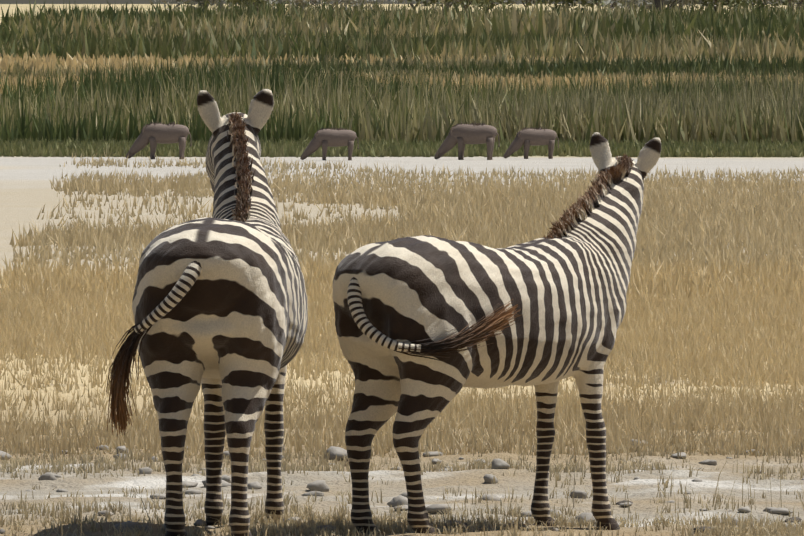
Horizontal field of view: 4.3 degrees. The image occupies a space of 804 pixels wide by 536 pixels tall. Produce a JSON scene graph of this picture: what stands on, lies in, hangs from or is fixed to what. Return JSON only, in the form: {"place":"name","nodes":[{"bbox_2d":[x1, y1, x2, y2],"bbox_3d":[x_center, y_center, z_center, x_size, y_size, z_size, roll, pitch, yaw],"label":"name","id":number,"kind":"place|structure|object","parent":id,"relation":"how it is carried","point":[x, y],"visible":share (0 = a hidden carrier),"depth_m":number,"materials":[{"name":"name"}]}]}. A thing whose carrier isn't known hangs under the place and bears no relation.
{"place":"outdoors","nodes":[
{"label":"outdoors","id":0,"kind":"place"},
{"bbox_2d":[0,0,796,3],"label":"sky","id":1,"kind":"structure","parent":0,"point":[1,1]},
{"bbox_2d":[0,286,803,458],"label":"grass","id":2,"kind":"structure","parent":0,"point":[776,344],"depth_m":59.74,"materials":[{"name":"beige plant"}]},
{"bbox_2d":[0,170,803,301],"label":"grass","id":3,"kind":"structure","parent":0,"point":[682,222],"depth_m":98.62,"materials":[{"name":"beige plant"}]},
{"bbox_2d":[0,4,803,533],"bbox_3d":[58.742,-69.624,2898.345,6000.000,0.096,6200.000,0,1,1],"label":"ground","id":4,"kind":"structure","parent":0,"point":[26,192],"depth_m":114.22,"materials":[{"name":"beige soil"}]},
{"bbox_2d":[126,121,191,158],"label":"grazing animal","id":5,"kind":"object","parent":4,"relation":"on","point":[155,133],"visible":1,"depth_m":147.81},
{"bbox_2d":[149,0,244,9],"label":"bush","id":6,"kind":"object","parent":4,"relation":"on","point":[192,2],"visible":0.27,"depth_m":1081.73,"materials":[{"name":"green plant"}]},
{"bbox_2d":[106,89,307,535],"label":"zebra","id":7,"kind":"object","parent":4,"relation":"on","point":[219,306],"visible":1,"depth_m":42.76},
{"bbox_2d":[201,0,305,11],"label":"bush","id":8,"kind":"object","parent":4,"relation":"on","point":[247,1],"visible":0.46,"depth_m":905.17,"materials":[{"name":"green plant"}]},
{"bbox_2d":[230,0,363,7],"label":"bush","id":9,"kind":"object","parent":4,"relation":"on","point":[305,3],"visible":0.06,"depth_m":994.91,"materials":[{"name":"green plant"}]},
{"bbox_2d":[253,0,383,11],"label":"bush","id":10,"kind":"object","parent":4,"relation":"on","point":[297,2],"visible":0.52,"depth_m":893.44,"materials":[{"name":"green plant"}]},
{"bbox_2d":[300,127,358,159],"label":"grazing animal","id":11,"kind":"object","parent":4,"relation":"on","point":[325,138],"visible":0.98,"depth_m":146.76},
{"bbox_2d":[0,47,799,70],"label":"tan grass","id":12,"kind":"structure","parent":4,"relation":"on","point":[73,62],"depth_m":334.30,"materials":[{"name":"plant"}]},
{"bbox_2d":[0,64,802,95],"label":"tan grass","id":13,"kind":"structure","parent":4,"relation":"on","point":[511,79],"depth_m":261.96,"materials":[{"name":"plant"}]},
{"bbox_2d":[0,51,803,144],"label":"reed bed","id":14,"kind":"object","parent":4,"relation":"on","point":[308,104],"visible":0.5,"depth_m":162.57,"materials":[{"name":"green plant"}]},
{"bbox_2d":[0,415,803,535],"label":"soil patch","id":15,"kind":"object","parent":4,"relation":"on","point":[645,485],"visible":0.27,"depth_m":47.87,"materials":[{"name":"beige soil"}]},
{"bbox_2d":[0,439,803,533],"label":"rocks","id":16,"kind":"object","parent":15,"relation":"on","point":[319,487],"visible":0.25,"depth_m":47.41,"materials":[{"name":"grey stone"}]},
{"bbox_2d":[151,496,801,533],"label":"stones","id":17,"kind":"object","parent":15,"relation":"on","point":[617,503],"visible":0.21,"depth_m":44.98,"materials":[{"name":"grey stone"}]},
{"bbox_2d":[0,0,803,45],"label":"grass","id":18,"kind":"structure","parent":4,"relation":"on","point":[788,21],"depth_m":574.21,"materials":[{"name":"green plant"}]},
{"bbox_2d":[0,21,803,65],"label":"grass","id":19,"kind":"structure","parent":4,"relation":"on","point":[166,45],"depth_m":352.59,"materials":[{"name":"green plant"}]},
{"bbox_2d":[0,436,803,527],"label":"grass","id":20,"kind":"structure","parent":4,"relation":"on","point":[285,465],"depth_m":48.74,"materials":[{"name":"dry pale plant"}]},
{"bbox_2d":[0,134,803,157],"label":"short reeds","id":21,"kind":"object","parent":4,"relation":"on","point":[383,147],"visible":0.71,"depth_m":150.77,"materials":[{"name":"green plant"}]},
{"bbox_2d":[0,48,803,80],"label":"grass","id":22,"kind":"structure","parent":4,"relation":"on","point":[628,64],"depth_m":281.53,"materials":[{"name":"green plant"}]},
{"bbox_2d":[0,507,803,535],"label":"grass","id":23,"kind":"structure","parent":4,"relation":"on","point":[310,523],"depth_m":43.35,"materials":[{"name":"beige plant"}]},
{"bbox_2d":[384,0,437,8],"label":"tree","id":24,"kind":"object","parent":4,"relation":"on","point":[412,5],"visible":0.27,"depth_m":1245.03,"materials":[{"name":"green plant"}]},
{"bbox_2d":[390,0,464,10],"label":"tree","id":25,"kind":"object","parent":4,"relation":"on","point":[446,5],"visible":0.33,"depth_m":1199.44,"materials":[{"name":"green plant"}]},
{"bbox_2d":[60,457,803,535],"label":"tall grass","id":26,"kind":"structure","parent":4,"relation":"on","point":[490,505],"depth_m":45.24,"materials":[{"name":"plant"}]},
{"bbox_2d":[393,0,511,8],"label":"bush","id":27,"kind":"object","parent":4,"relation":"on","point":[475,2],"visible":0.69,"depth_m":1117.41,"materials":[{"name":"green plant"}]},
{"bbox_2d":[418,0,513,13],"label":"bush","id":28,"kind":"object","parent":4,"relation":"on","point":[482,3],"visible":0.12,"depth_m":1209.00,"materials":[{"name":"green plant"}]},
{"bbox_2d":[434,121,499,159],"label":"grazing animal","id":29,"kind":"object","parent":4,"relation":"on","point":[461,135],"visible":0.96,"depth_m":147.24},
{"bbox_2d":[458,0,524,10],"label":"tree","id":30,"kind":"object","parent":4,"relation":"on","point":[492,3],"visible":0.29,"depth_m":1276.48,"materials":[{"name":"green plant"}]},
{"bbox_2d":[332,132,660,533],"bbox_3d":[0.507,0.283,43.720,0.756,1.649,2.025,1,2,38],"label":"zebra","id":31,"kind":"object","parent":4,"relation":"on","point":[428,327],"visible":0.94,"depth_m":43.25},
{"bbox_2d":[503,127,558,158],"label":"grazing animal","id":32,"kind":"object","parent":4,"relation":"on","point":[526,138],"visible":1,"depth_m":148.20},
{"bbox_2d":[504,0,577,10],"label":"tree","id":33,"kind":"object","parent":4,"relation":"on","point":[533,2],"visible":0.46,"depth_m":1257.13,"materials":[{"name":"green plant"}]},
{"bbox_2d":[526,0,603,10],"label":"bush","id":34,"kind":"object","parent":4,"relation":"on","point":[583,3],"visible":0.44,"depth_m":1086.40,"materials":[{"name":"green plant"}]},
{"bbox_2d":[599,0,647,10],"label":"tree","id":35,"kind":"object","parent":4,"relation":"on","point":[614,3],"visible":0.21,"depth_m":1193.51,"materials":[{"name":"green plant"}]},
{"bbox_2d":[653,0,663,9],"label":"tree","id":36,"kind":"object","parent":4,"relation":"on","point":[657,5],"visible":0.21,"depth_m":998.70,"materials":[{"name":"green plant"}]},
{"bbox_2d":[601,0,728,12],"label":"bush","id":37,"kind":"object","parent":4,"relation":"on","point":[667,2],"visible":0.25,"depth_m":1033.13,"materials":[{"name":"green plant"}]},
{"bbox_2d":[638,0,735,9],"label":"bush","id":38,"kind":"object","parent":4,"relation":"on","point":[681,3],"visible":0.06,"depth_m":1087.24,"materials":[{"name":"green plant"}]},
{"bbox_2d":[670,0,774,12],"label":"bush","id":39,"kind":"object","parent":4,"relation":"on","point":[716,4],"visible":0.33,"depth_m":1035.86,"materials":[{"name":"green plant"}]},
{"bbox_2d":[698,0,802,10],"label":"bush","id":40,"kind":"object","parent":4,"relation":"on","point":[732,2],"visible":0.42,"depth_m":1012.83,"materials":[{"name":"green plant"}]},
{"bbox_2d":[762,0,803,9],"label":"tree","id":41,"kind":"object","parent":4,"relation":"on","point":[792,3],"visible":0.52,"depth_m":973.71,"materials":[{"name":"green plant"}]},
{"bbox_2d":[765,0,802,10],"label":"tree","id":42,"kind":"object","parent":4,"relation":"on","point":[789,1],"visible":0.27,"depth_m":967.56,"materials":[{"name":"green plant"}]},
{"bbox_2d":[51,147,803,186],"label":"track grass","id":43,"kind":"structure","parent":0,"point":[359,175],"depth_m":132.66,"materials":[{"name":"beige plant"}]}
]}

